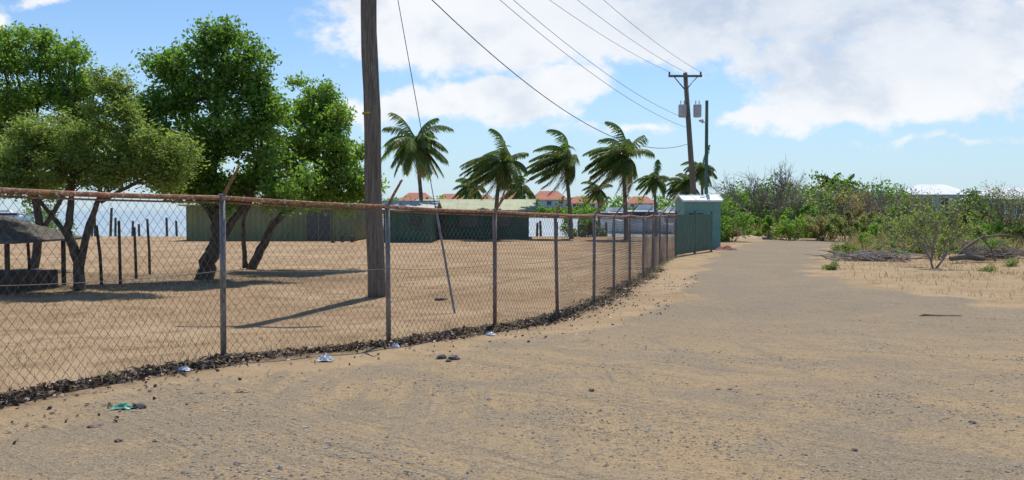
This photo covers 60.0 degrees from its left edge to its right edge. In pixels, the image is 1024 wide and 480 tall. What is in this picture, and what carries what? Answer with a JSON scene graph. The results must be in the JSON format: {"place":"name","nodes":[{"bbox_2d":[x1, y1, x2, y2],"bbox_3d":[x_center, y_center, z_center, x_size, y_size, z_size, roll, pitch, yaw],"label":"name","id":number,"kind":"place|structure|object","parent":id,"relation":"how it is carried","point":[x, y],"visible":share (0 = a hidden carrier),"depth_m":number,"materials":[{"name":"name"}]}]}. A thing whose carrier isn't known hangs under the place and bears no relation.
{"place":"outdoors","nodes":[
{"label":"outdoors","id":0,"kind":"place"},
{"bbox_2d":[13,211,674,235],"bbox_3d":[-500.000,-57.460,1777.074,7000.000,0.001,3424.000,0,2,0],"label":"water","id":1,"kind":"structure","parent":0,"point":[80,216],"depth_m":197.55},
{"bbox_2d":[0,210,33,221],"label":"motor boat","id":2,"kind":"object","parent":1,"relation":"on","point":[18,216],"visible":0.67,"depth_m":209.17,"materials":[{"name":"white paint"}]},
{"bbox_2d":[600,207,623,229],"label":"motor boat","id":3,"kind":"object","parent":1,"relation":"on","point":[608,211],"visible":0.12,"depth_m":123.50,"materials":[{"name":"white paint"}]},
{"bbox_2d":[607,205,674,233],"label":"motor boat","id":4,"kind":"object","parent":1,"relation":"on","point":[641,210],"visible":0.34,"depth_m":104.10,"materials":[{"name":"white paint"}]},
{"bbox_2d":[0,238,1023,479],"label":"road","id":5,"kind":"structure","parent":0,"point":[74,447],"depth_m":7.49,"materials":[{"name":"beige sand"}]},
{"bbox_2d":[110,402,132,409],"bbox_3d":[-3.217,1.362,7.319,0.194,0.046,0.132,0,2,0],"label":"plastic bag","id":6,"kind":"object","parent":5,"relation":"on","point":[123,405],"visible":1,"depth_m":7.29,"materials":[{"name":"teal plastic"}]},
{"bbox_2d":[0,215,1023,409],"bbox_3d":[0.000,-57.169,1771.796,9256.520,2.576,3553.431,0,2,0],"label":"ground","id":7,"kind":"structure","parent":0,"point":[681,265],"depth_m":20.09,"materials":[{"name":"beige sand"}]},
{"bbox_2d":[0,215,81,293],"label":"gazebo","id":8,"kind":"object","parent":7,"relation":"on","point":[25,238],"visible":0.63,"depth_m":21.83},
{"bbox_2d":[22,204,80,236],"bbox_3d":[-32.613,-1.236,62.054,4.400,2.680,3.387,0,2,0],"label":"bush","id":9,"kind":"object","parent":7,"relation":"on","point":[53,223],"visible":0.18,"depth_m":61.55,"materials":[{"name":"green plant"}]},
{"bbox_2d":[0,20,124,267],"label":"leafy tree","id":10,"kind":"object","parent":7,"relation":"on","point":[37,95],"visible":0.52,"depth_m":30.45,"materials":[{"name":"green plant"}]},
{"bbox_2d":[95,225,102,284],"bbox_3d":[-10.923,0.550,23.487,0.118,1.887,0.196,1,2,22],"label":"wooden post","id":11,"kind":"object","parent":7,"relation":"on","point":[99,255],"visible":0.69,"depth_m":23.49,"materials":[{"name":"brown wood"}]},
{"bbox_2d":[0,63,210,290],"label":"acacia tree","id":12,"kind":"object","parent":7,"relation":"on","point":[63,154],"visible":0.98,"depth_m":21.25,"materials":[{"name":"green plant"}]},
{"bbox_2d":[117,221,121,283],"bbox_3d":[-10.623,0.489,24.032,0.099,2.018,0.085,1,2,22],"label":"wooden post","id":13,"kind":"object","parent":7,"relation":"on","point":[119,255],"visible":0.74,"depth_m":24.00,"materials":[{"name":"brown wood"}]},
{"bbox_2d":[133,227,137,278],"bbox_3d":[-11.047,0.537,26.033,0.124,1.827,0.090,0,2,0],"label":"wooden post","id":14,"kind":"object","parent":7,"relation":"on","point":[135,253],"visible":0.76,"depth_m":26.00,"materials":[{"name":"brown wood"}]},
{"bbox_2d":[146,225,150,274],"bbox_3d":[-11.467,0.462,27.996,0.092,1.860,0.163,1,2,15],"label":"wooden post","id":15,"kind":"object","parent":7,"relation":"on","point":[149,254],"visible":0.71,"depth_m":27.99,"materials":[{"name":"brown wood"}]},
{"bbox_2d":[125,11,328,279],"bbox_3d":[-8.306,-2.592,25.474,5.972,7.994,3.560,0,2,0],"label":"leafy tree","id":16,"kind":"object","parent":7,"relation":"on","point":[218,131],"visible":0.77,"depth_m":25.25,"materials":[{"name":"green plant"}]},
{"bbox_2d":[178,196,365,240],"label":"storage shed","id":17,"kind":"structure","parent":7,"relation":"on","point":[249,224],"depth_m":59.99,"materials":[{"name":"green metal"}]},
{"bbox_2d":[305,209,330,240],"bbox_3d":[-13.077,-1.015,59.935,1.740,2.220,0.050,0,2,0],"label":"door","id":18,"kind":"structure","parent":17,"relation":"in","point":[309,237],"depth_m":59.93,"materials":[{"name":"grey metal"}]},
{"bbox_2d":[0,306,584,399],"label":"dead roots","id":19,"kind":"object","parent":7,"relation":"on","point":[398,340],"visible":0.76,"depth_m":10.24,"materials":[{"name":"brown wood"}]},
{"bbox_2d":[241,70,389,269],"bbox_3d":[-6.739,-2.252,30.470,5.136,7.121,3.193,0,2,0],"label":"leafy tree","id":20,"kind":"object","parent":7,"relation":"on","point":[323,117],"visible":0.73,"depth_m":30.08,"materials":[{"name":"green plant"}]},
{"bbox_2d":[0,166,681,395],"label":"chain link fence","id":21,"kind":"object","parent":7,"relation":"on","point":[223,198],"visible":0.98,"depth_m":11.63,"materials":[{"name":"metal"}]},
{"bbox_2d":[0,267,699,444],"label":"leaf litter","id":22,"kind":"object","parent":7,"relation":"on","point":[216,364],"visible":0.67,"depth_m":10.52,"materials":[{"name":"brown plant"}]},
{"bbox_2d":[361,0,385,296],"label":"utility pole","id":23,"kind":"object","parent":7,"relation":"on","point":[371,113],"visible":0.91,"depth_m":19.79,"materials":[{"name":"brown wood"}]},
{"bbox_2d":[398,1,455,313],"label":"guy wire","id":24,"kind":"object","parent":23,"relation":"attached to","point":[445,262],"visible":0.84,"depth_m":16.97,"materials":[{"name":"metal"}]},
{"bbox_2d":[432,0,686,147],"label":"overhead wire","id":25,"kind":"object","parent":23,"relation":"attached to","point":[528,84],"visible":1,"depth_m":28.19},
{"bbox_2d":[500,0,683,126],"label":"overhead wire","id":26,"kind":"object","parent":23,"relation":"attached to","point":[578,63],"visible":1,"depth_m":32.40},
{"bbox_2d":[382,200,441,241],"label":"storage shed","id":27,"kind":"structure","parent":7,"relation":"on","point":[419,229],"depth_m":57.01,"materials":[{"name":"green paint"}]},
{"bbox_2d":[408,215,423,227],"bbox_3d":[-6.145,-1.207,56.927,1.040,0.840,0.050,0,2,0],"label":"window","id":28,"kind":"structure","parent":27,"relation":"in","point":[411,223],"depth_m":56.92,"materials":[{"name":"grey glass"}]},
{"bbox_2d":[399,193,431,200],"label":"town house","id":29,"kind":"structure","parent":7,"relation":"on","point":[413,196],"depth_m":349.71,"materials":[{"name":"white paint"}]},
{"bbox_2d":[381,112,453,200],"bbox_3d":[-6.867,-4.363,62.152,4.819,9.273,5.511,-1,2,-19],"label":"palm tree","id":30,"kind":"object","parent":7,"relation":"on","point":[410,150],"visible":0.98,"depth_m":61.07,"materials":[{"name":"green plant"}]},
{"bbox_2d":[452,175,485,198],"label":"palm tree","id":31,"kind":"object","parent":7,"relation":"on","point":[462,192],"visible":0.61,"depth_m":73.28,"materials":[{"name":"green plant"}]},
{"bbox_2d":[415,199,536,238],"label":"storage building","id":32,"kind":"structure","parent":7,"relation":"on","point":[521,205],"depth_m":63.01,"materials":[{"name":"green paint"}]},
{"bbox_2d":[437,212,446,238],"bbox_3d":[-5.283,-1.014,62.937,1.340,2.020,0.050,0,2,0],"label":"door","id":33,"kind":"structure","parent":32,"relation":"in","point":[443,227],"depth_m":62.93,"materials":[{"name":"grey metal"}]},
{"bbox_2d":[458,216,478,227],"bbox_3d":[-3.083,-1.304,62.927,1.440,0.840,0.050,0,2,0],"label":"window","id":34,"kind":"structure","parent":32,"relation":"in","point":[473,224],"depth_m":62.92,"materials":[{"name":"grey glass"}]},
{"bbox_2d":[491,216,510,227],"bbox_3d":[-0.783,-1.304,62.927,1.440,0.840,0.050,0,2,0],"label":"window","id":35,"kind":"structure","parent":32,"relation":"in","point":[507,221],"depth_m":62.92,"materials":[{"name":"grey glass"}]},
{"bbox_2d":[459,128,528,239],"bbox_3d":[-1.384,-3.712,61.724,4.560,8.001,4.519,2,3,43],"label":"palm tree","id":36,"kind":"object","parent":7,"relation":"on","point":[503,172],"visible":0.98,"depth_m":61.37,"materials":[{"name":"green plant"}]},
{"bbox_2d":[505,169,536,200],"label":"palm tree","id":37,"kind":"object","parent":7,"relation":"on","point":[525,190],"visible":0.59,"depth_m":71.38,"materials":[{"name":"green plant"}]},
{"bbox_2d":[531,191,566,215],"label":"town house","id":38,"kind":"structure","parent":7,"relation":"on","point":[547,199],"depth_m":336.76,"materials":[{"name":"orange paint"}]},
{"bbox_2d":[314,194,784,214],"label":"distant trees","id":39,"kind":"object","parent":7,"relation":"on","point":[592,210],"visible":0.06,"depth_m":327.44,"materials":[{"name":"green plant"}]},
{"bbox_2d":[522,129,580,238],"bbox_3d":[2.768,-3.829,63.802,4.192,8.099,4.882,0,2,0],"label":"palm tree","id":40,"kind":"object","parent":7,"relation":"on","point":[563,160],"visible":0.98,"depth_m":63.23,"materials":[{"name":"green plant"}]},
{"bbox_2d":[559,207,597,236],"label":"bush","id":41,"kind":"object","parent":7,"relation":"on","point":[584,224],"visible":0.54,"depth_m":68.81,"materials":[{"name":"green plant"}]},
{"bbox_2d":[571,196,597,208],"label":"town house","id":42,"kind":"structure","parent":7,"relation":"on","point":[574,202],"depth_m":351.86,"materials":[{"name":"orange paint"}]},
{"bbox_2d":[581,179,612,235],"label":"palm tree","id":43,"kind":"object","parent":7,"relation":"on","point":[599,195],"visible":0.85,"depth_m":79.77,"materials":[{"name":"green plant"}]},
{"bbox_2d":[581,121,654,238],"bbox_3d":[7.370,-4.046,61.753,5.064,8.664,5.217,0,2,0],"label":"palm tree","id":44,"kind":"object","parent":7,"relation":"on","point":[613,162],"visible":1,"depth_m":61.39,"materials":[{"name":"green plant"}]},
{"bbox_2d":[627,196,653,207],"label":"town house","id":45,"kind":"structure","parent":7,"relation":"on","point":[633,199],"depth_m":356.23,"materials":[{"name":"orange paint"}]},
{"bbox_2d":[633,159,671,234],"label":"palm tree","id":46,"kind":"object","parent":7,"relation":"on","point":[653,181],"visible":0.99,"depth_m":79.62,"materials":[{"name":"green plant"}]},
{"bbox_2d":[663,164,699,202],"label":"palm tree","id":47,"kind":"object","parent":7,"relation":"on","point":[680,186],"visible":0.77,"depth_m":77.53,"materials":[{"name":"green plant"}]},
{"bbox_2d":[668,72,701,194],"bbox_3d":[10.103,-4.573,51.790,2.020,10.393,0.550,0,2,0],"label":"utility pole","id":48,"kind":"object","parent":7,"relation":"on","point":[684,109],"visible":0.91,"depth_m":51.66,"materials":[{"name":"brown wood"}]},
{"bbox_2d":[674,211,712,256],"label":"gate","id":49,"kind":"structure","parent":7,"relation":"on","point":[694,233],"depth_m":41.54,"materials":[{"name":"teal metal"}]},
{"bbox_2d":[673,194,723,248],"bbox_3d":[10.088,-0.748,48.302,2.183,3.530,2.800,0,2,0],"label":"guard hut","id":50,"kind":"object","parent":7,"relation":"on","point":[698,204],"visible":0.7,"depth_m":46.99,"materials":[{"name":"teal paint"}]},
{"bbox_2d":[680,145,717,194],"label":"palm tree","id":51,"kind":"object","parent":7,"relation":"on","point":[699,171],"visible":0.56,"depth_m":83.19,"materials":[{"name":"green plant"}]},
{"bbox_2d":[699,100,707,194],"bbox_3d":[10.753,-3.623,49.835,0.602,8.402,0.216,-1,2,-22],"label":"utility pole","id":52,"kind":"object","parent":7,"relation":"on","point":[706,152],"visible":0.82,"depth_m":49.78,"materials":[{"name":"grey wood"}]},
{"bbox_2d":[720,195,744,232],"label":"bush","id":53,"kind":"object","parent":7,"relation":"on","point":[731,214],"visible":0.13,"depth_m":59.65,"materials":[{"name":"green plant"}]},
{"bbox_2d":[721,200,754,241],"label":"bush","id":54,"kind":"object","parent":7,"relation":"on","point":[726,233],"visible":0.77,"depth_m":57.62,"materials":[{"name":"green plant"}]},
{"bbox_2d":[721,182,767,222],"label":"bush","id":55,"kind":"object","parent":7,"relation":"on","point":[735,205],"visible":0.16,"depth_m":73.59,"materials":[{"name":"green plant"}]},
{"bbox_2d":[739,212,761,233],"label":"bush","id":56,"kind":"object","parent":7,"relation":"on","point":[756,221],"visible":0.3,"depth_m":66.33,"materials":[{"name":"green plant"}]},
{"bbox_2d":[730,235,781,239],"bbox_3d":[17.273,-0.154,63.031,4.400,0.394,2.400,0,2,0],"label":"earth mound","id":57,"kind":"object","parent":7,"relation":"on","point":[756,237],"visible":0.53,"depth_m":62.25,"materials":[{"name":"beige sand"}]},
{"bbox_2d":[709,154,804,217],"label":"bare tree","id":58,"kind":"object","parent":7,"relation":"on","point":[755,192],"visible":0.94,"depth_m":69.38,"materials":[{"name":"plant"}]},
{"bbox_2d":[732,186,788,228],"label":"bush","id":59,"kind":"object","parent":7,"relation":"on","point":[770,199],"visible":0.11,"depth_m":74.14,"materials":[{"name":"green plant"}]},
{"bbox_2d":[752,215,784,235],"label":"bush","id":60,"kind":"object","parent":7,"relation":"on","point":[767,221],"visible":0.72,"depth_m":62.75,"materials":[{"name":"green plant"}]},
{"bbox_2d":[755,208,782,229],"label":"bush","id":61,"kind":"object","parent":7,"relation":"on","point":[763,215],"visible":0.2,"depth_m":67.93,"materials":[{"name":"green plant"}]},
{"bbox_2d":[748,171,799,209],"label":"bush","id":62,"kind":"object","parent":7,"relation":"on","point":[770,187],"visible":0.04,"depth_m":84.45,"materials":[{"name":"green plant"}]},
{"bbox_2d":[755,162,827,224],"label":"bare tree","id":63,"kind":"object","parent":7,"relation":"on","point":[791,197],"visible":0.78,"depth_m":70.66,"materials":[{"name":"plant"}]},
{"bbox_2d":[769,207,816,239],"bbox_3d":[19.466,-1.063,61.127,3.148,2.391,3.136,0,2,0],"label":"bush","id":64,"kind":"object","parent":7,"relation":"on","point":[788,227],"visible":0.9,"depth_m":60.97,"materials":[{"name":"green plant"}]},
{"bbox_2d":[775,176,818,202],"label":"bush","id":65,"kind":"object","parent":7,"relation":"on","point":[807,191],"visible":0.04,"depth_m":87.20,"materials":[{"name":"green plant"}]},
{"bbox_2d":[771,194,829,228],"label":"bush","id":66,"kind":"object","parent":7,"relation":"on","point":[797,208],"visible":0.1,"depth_m":71.51,"materials":[{"name":"green plant"}]},
{"bbox_2d":[792,203,818,237],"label":"bush","id":67,"kind":"object","parent":7,"relation":"on","point":[805,207],"visible":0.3,"depth_m":65.83,"materials":[{"name":"green plant"}]},
{"bbox_2d":[796,170,831,207],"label":"bush","id":68,"kind":"object","parent":7,"relation":"on","point":[818,179],"visible":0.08,"depth_m":89.43,"materials":[{"name":"green plant"}]},
{"bbox_2d":[784,180,852,233],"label":"bush","id":69,"kind":"object","parent":7,"relation":"on","point":[823,193],"visible":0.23,"depth_m":73.44,"materials":[{"name":"green plant"}]},
{"bbox_2d":[803,215,840,240],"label":"bush","id":70,"kind":"object","parent":7,"relation":"on","point":[817,231],"visible":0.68,"depth_m":59.77,"materials":[{"name":"green plant"}]},
{"bbox_2d":[816,172,841,196],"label":"bush","id":71,"kind":"object","parent":7,"relation":"on","point":[826,178],"visible":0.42,"depth_m":87.79,"materials":[{"name":"green plant"}]},
{"bbox_2d":[821,261,840,269],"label":"weed clump","id":72,"kind":"object","parent":7,"relation":"on","point":[833,266],"visible":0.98,"depth_m":29.99,"materials":[{"name":"green plant"}]},
{"bbox_2d":[814,172,861,210],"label":"bush","id":73,"kind":"object","parent":7,"relation":"on","point":[844,181],"visible":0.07,"depth_m":84.81,"materials":[{"name":"green plant"}]},
{"bbox_2d":[816,177,864,215],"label":"bush","id":74,"kind":"object","parent":7,"relation":"on","point":[828,205],"visible":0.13,"depth_m":77.44,"materials":[{"name":"green plant"}]},
{"bbox_2d":[818,210,865,241],"bbox_3d":[21.811,-0.853,57.805,3.226,2.193,2.460,0,2,0],"label":"bush","id":75,"kind":"object","parent":7,"relation":"on","point":[841,225],"visible":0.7,"depth_m":57.96,"materials":[{"name":"green plant"}]},
{"bbox_2d":[829,242,866,256],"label":"shrub","id":76,"kind":"object","parent":7,"relation":"on","point":[847,247],"visible":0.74,"depth_m":37.79,"materials":[{"name":"green plant"}]},
{"bbox_2d":[837,200,868,228],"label":"bush","id":77,"kind":"object","parent":7,"relation":"on","point":[859,211],"visible":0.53,"depth_m":64.16,"materials":[{"name":"green plant"}]},
{"bbox_2d":[829,184,886,229],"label":"bush","id":78,"kind":"object","parent":7,"relation":"on","point":[843,195],"visible":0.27,"depth_m":72.90,"materials":[{"name":"green plant"}]},
{"bbox_2d":[825,182,891,225],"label":"bare tree","id":79,"kind":"object","parent":7,"relation":"on","point":[871,207],"visible":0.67,"depth_m":68.97,"materials":[{"name":"brown plant"}]},
{"bbox_2d":[842,181,883,206],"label":"bush","id":80,"kind":"object","parent":7,"relation":"on","point":[865,188],"visible":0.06,"depth_m":84.37,"materials":[{"name":"green plant"}]},
{"bbox_2d":[847,232,884,253],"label":"shrub","id":81,"kind":"object","parent":7,"relation":"on","point":[863,237],"visible":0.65,"depth_m":40.23,"materials":[{"name":"green plant"}]},
{"bbox_2d":[849,211,896,240],"bbox_3d":[23.041,-0.779,56.260,2.711,2.126,2.917,-1,2,-36],"label":"bush","id":82,"kind":"object","parent":7,"relation":"on","point":[864,228],"visible":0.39,"depth_m":56.13,"materials":[{"name":"green plant"}]},
{"bbox_2d":[805,246,948,262],"bbox_3d":[15.168,0.677,36.074,6.230,0.862,2.342,0,2,0],"label":"brush pile","id":83,"kind":"object","parent":7,"relation":"on","point":[869,255],"visible":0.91,"depth_m":35.76,"materials":[{"name":"brown wood"}]},
{"bbox_2d":[852,177,907,214],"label":"bush","id":84,"kind":"object","parent":7,"relation":"on","point":[888,187],"visible":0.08,"depth_m":85.25,"materials":[{"name":"green plant"}]},
{"bbox_2d":[844,173,922,221],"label":"bare tree","id":85,"kind":"object","parent":7,"relation":"on","point":[896,195],"visible":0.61,"depth_m":69.76,"materials":[{"name":"plant"}]},
{"bbox_2d":[870,207,901,233],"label":"bush","id":86,"kind":"object","parent":7,"relation":"on","point":[893,212],"visible":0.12,"depth_m":59.64,"materials":[{"name":"green plant"}]},
{"bbox_2d":[862,219,919,243],"bbox_3d":[21.632,-0.387,49.939,3.284,1.808,3.300,0,2,0],"label":"bush","id":87,"kind":"object","parent":7,"relation":"on","point":[872,228],"visible":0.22,"depth_m":50.69,"materials":[{"name":"green plant"}]},
{"bbox_2d":[866,207,944,255],"bbox_3d":[16.724,-0.164,37.905,3.076,2.475,2.378,1,2,17],"label":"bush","id":88,"kind":"object","parent":7,"relation":"on","point":[887,229],"visible":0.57,"depth_m":38.25,"materials":[{"name":"green plant"}]},
{"bbox_2d":[891,198,933,217],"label":"bush","id":89,"kind":"object","parent":7,"relation":"on","point":[922,203],"visible":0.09,"depth_m":76.77,"materials":[{"name":"green plant"}]},
{"bbox_2d":[874,186,953,220],"bbox_3d":[27.998,-1.933,61.851,5.283,4.123,5.032,0,2,0],"label":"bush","id":90,"kind":"object","parent":7,"relation":"on","point":[912,200],"visible":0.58,"depth_m":61.85,"materials":[{"name":"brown plant"}]},
{"bbox_2d":[898,220,947,245],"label":"bush","id":91,"kind":"object","parent":7,"relation":"on","point":[926,226],"visible":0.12,"depth_m":47.46,"materials":[{"name":"green plant"}]},
{"bbox_2d":[894,184,967,214],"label":"bungalow","id":92,"kind":"object","parent":7,"relation":"on","point":[949,192],"visible":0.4,"depth_m":125.17,"materials":[{"name":"white paint"}]},
{"bbox_2d":[881,196,987,268],"bbox_3d":[14.671,-0.237,31.323,2.402,2.686,3.504,-1,2,-20],"label":"sapling","id":93,"kind":"object","parent":7,"relation":"on","point":[918,217],"visible":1,"depth_m":30.84,"materials":[{"name":"green plant"}]},
{"bbox_2d":[912,242,956,258],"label":"shrub","id":94,"kind":"object","parent":7,"relation":"on","point":[938,255],"visible":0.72,"depth_m":36.99,"materials":[{"name":"green plant"}]},
{"bbox_2d":[937,217,982,235],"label":"bush","id":95,"kind":"object","parent":7,"relation":"on","point":[972,224],"visible":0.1,"depth_m":49.63,"materials":[{"name":"green plant"}]},
{"bbox_2d":[940,210,981,225],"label":"bush","id":96,"kind":"object","parent":7,"relation":"on","point":[965,217],"visible":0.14,"depth_m":77.05,"materials":[{"name":"green plant"}]},
{"bbox_2d":[949,186,988,215],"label":"bush","id":97,"kind":"object","parent":7,"relation":"on","point":[974,192],"visible":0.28,"depth_m":99.82,"materials":[{"name":"green plant"}]},
{"bbox_2d":[954,236,985,255],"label":"dry shrub","id":98,"kind":"object","parent":7,"relation":"on","point":[976,245],"visible":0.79,"depth_m":35.90,"materials":[{"name":"brown plant"}]},
{"bbox_2d":[949,225,1014,248],"bbox_3d":[24.253,-0.065,46.295,3.179,1.445,2.178,-1,2,-16],"label":"bush","id":99,"kind":"object","parent":7,"relation":"on","point":[977,232],"visible":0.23,"depth_m":45.83,"materials":[{"name":"green plant"}]},
{"bbox_2d":[945,178,1023,241],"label":"bare tree","id":100,"kind":"object","parent":7,"relation":"on","point":[1011,205],"visible":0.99,"depth_m":48.12,"materials":[{"name":"green plant"}]},
{"bbox_2d":[948,241,1023,260],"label":"brush pile","id":101,"kind":"object","parent":7,"relation":"on","point":[1005,254],"visible":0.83,"depth_m":35.77,"materials":[{"name":"brown plant"}]},
{"bbox_2d":[949,234,1023,260],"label":"fallen branch","id":102,"kind":"object","parent":7,"relation":"on","point":[960,256],"visible":0.97,"depth_m":34.98,"materials":[{"name":"wood"}]},
{"bbox_2d":[956,188,1023,216],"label":"bungalow","id":103,"kind":"object","parent":7,"relation":"on","point":[1021,190],"visible":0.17,"depth_m":119.15,"materials":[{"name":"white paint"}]},
{"bbox_2d":[970,237,1009,249],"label":"shrub","id":104,"kind":"object","parent":7,"relation":"on","point":[992,243],"visible":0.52,"depth_m":40.43,"materials":[{"name":"green plant"}]},
{"bbox_2d":[969,221,1023,242],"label":"bush","id":105,"kind":"object","parent":7,"relation":"on","point":[996,227],"visible":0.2,"depth_m":47.87,"materials":[{"name":"green plant"}]},
{"bbox_2d":[983,214,1023,232],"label":"bush","id":106,"kind":"object","parent":7,"relation":"on","point":[987,218],"visible":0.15,"depth_m":75.95,"materials":[{"name":"green plant"}]},
{"bbox_2d":[1001,257,1019,266],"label":"weed clump","id":107,"kind":"object","parent":7,"relation":"on","point":[1009,262],"visible":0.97,"depth_m":32.98,"materials":[{"name":"green plant"}]},
{"bbox_2d":[1000,219,1023,246],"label":"bush","id":108,"kind":"object","parent":7,"relation":"on","point":[1018,230],"visible":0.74,"depth_m":46.22,"materials":[{"name":"green plant"}]},
{"bbox_2d":[0,0,1023,210],"label":"sky","id":109,"kind":"structure","parent":0,"point":[912,93],"materials":[{"name":"blue"}]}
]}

